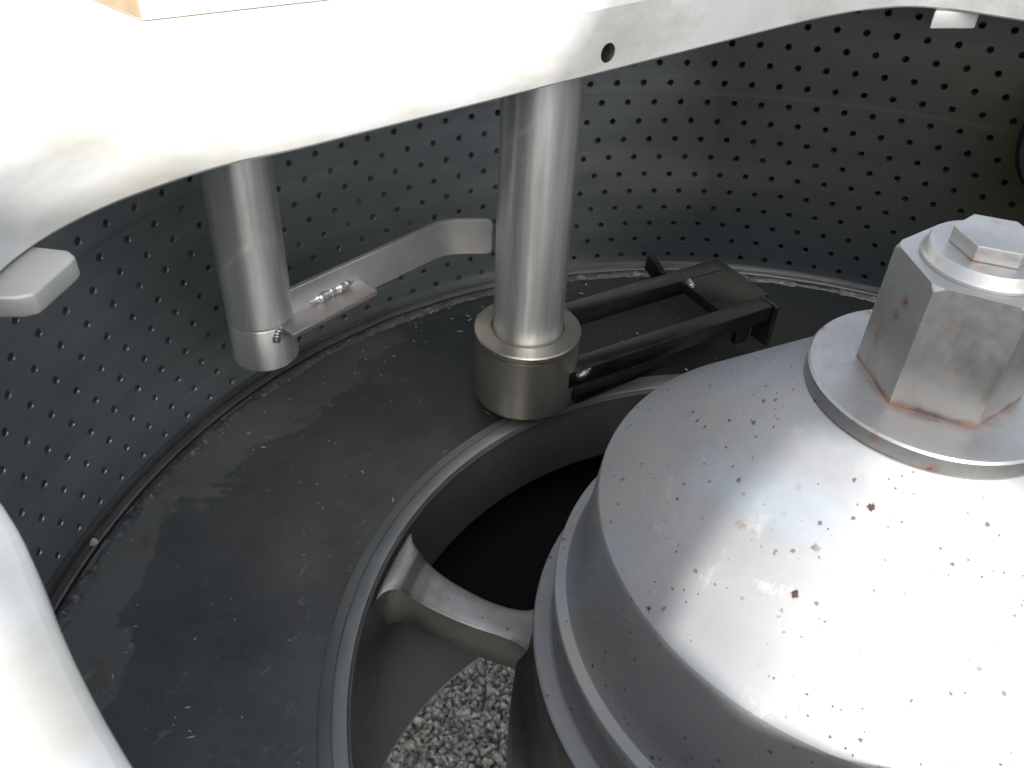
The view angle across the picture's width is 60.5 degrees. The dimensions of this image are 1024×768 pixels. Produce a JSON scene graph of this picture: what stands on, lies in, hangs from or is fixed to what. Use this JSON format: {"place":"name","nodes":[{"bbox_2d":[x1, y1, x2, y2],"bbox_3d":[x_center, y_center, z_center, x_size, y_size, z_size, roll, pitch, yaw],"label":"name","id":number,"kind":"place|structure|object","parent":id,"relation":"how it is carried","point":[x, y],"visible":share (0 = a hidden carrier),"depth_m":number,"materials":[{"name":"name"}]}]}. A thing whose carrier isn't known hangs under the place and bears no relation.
{"place":"outdoors","nodes":[
{"label":"outdoors","id":0,"kind":"place"},
{"bbox_2d":[383,676,494,767],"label":"ground","id":1,"kind":"structure","parent":0,"point":[387,764],"depth_m":1.22,"materials":[{"name":"grey gravel"}]},
{"bbox_2d":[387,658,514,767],"bbox_3d":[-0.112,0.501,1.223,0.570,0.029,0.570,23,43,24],"label":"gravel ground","id":2,"kind":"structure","parent":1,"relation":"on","point":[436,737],"depth_m":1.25,"materials":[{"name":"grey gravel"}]},
{"bbox_2d":[370,10,1023,767],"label":"casing","id":3,"kind":"object","parent":1,"relation":"on","point":[498,552],"visible":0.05,"depth_m":0.94,"materials":[{"name":"black metal"}]},
{"bbox_2d":[0,7,1023,767],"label":"centrifuge basket","id":4,"kind":"object","parent":3,"relation":"on","point":[132,391],"visible":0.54,"depth_m":0.86,"materials":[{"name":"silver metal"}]},
{"bbox_2d":[90,538,97,546],"bbox_3d":[-0.349,0.132,0.732,0.006,0.010,0.007,23,43,24],"label":"crumb","id":5,"kind":"object","parent":4,"relation":"in","point":[93,542],"visible":1,"depth_m":0.73,"materials":[{"name":"grey"}]},
{"bbox_2d":[96,283,697,763],"bbox_3d":[-0.098,0.096,0.800,0.390,0.001,0.993,19,41,19],"label":"grit","id":6,"kind":"object","parent":4,"relation":"on","point":[316,483],"visible":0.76,"depth_m":0.81,"materials":[{"name":"grey"}]},
{"bbox_2d":[0,0,1023,767],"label":"cover plate","id":7,"kind":"object","parent":4,"relation":"on","point":[102,106],"visible":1,"depth_m":0.49,"materials":[{"name":"metal"}]},
{"bbox_2d":[96,0,318,19],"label":"mounting block","id":8,"kind":"structure","parent":7,"relation":"on","point":[147,9],"depth_m":0.54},
{"bbox_2d":[198,155,491,371],"bbox_3d":[-0.119,-0.156,0.740,0.268,0.250,0.069,-22,45,-28],"label":"scraper shaft","id":9,"kind":"object","parent":7,"relation":"attached to","point":[272,315],"visible":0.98,"depth_m":0.73,"materials":[{"name":"metal"}]},
{"bbox_2d":[474,77,778,421],"bbox_3d":[0.117,-0.172,0.857,0.353,0.352,0.144,-19,43,-25],"label":"plough shaft","id":10,"kind":"object","parent":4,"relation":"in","point":[530,364],"visible":0.97,"depth_m":0.82,"materials":[{"name":"metal"}]},
{"bbox_2d":[533,336,1023,767],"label":"hub cone","id":11,"kind":"object","parent":4,"relation":"on","point":[760,559],"visible":0.82,"depth_m":0.47,"materials":[{"name":"metal"}]},
{"bbox_2d":[804,309,1023,477],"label":"flat washer","id":12,"kind":"object","parent":11,"relation":"on","point":[847,395],"visible":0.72,"depth_m":0.46,"materials":[{"name":"metal"}]},
{"bbox_2d":[857,220,1023,427],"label":"hex nut","id":13,"kind":"object","parent":12,"relation":"on","point":[943,337],"visible":0.84,"depth_m":0.44,"materials":[{"name":"metal"}]},
{"bbox_2d":[949,214,1023,268],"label":"hex bolt","id":14,"kind":"object","parent":13,"relation":"on","point":[988,240],"visible":1,"depth_m":0.43,"materials":[{"name":"metal"}]},
{"bbox_2d":[1015,124,1023,185],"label":"round nozzle","id":15,"kind":"object","parent":4,"relation":"attached to","point":[1019,157],"visible":1,"depth_m":0.88,"materials":[{"name":"black metal"}]}
]}

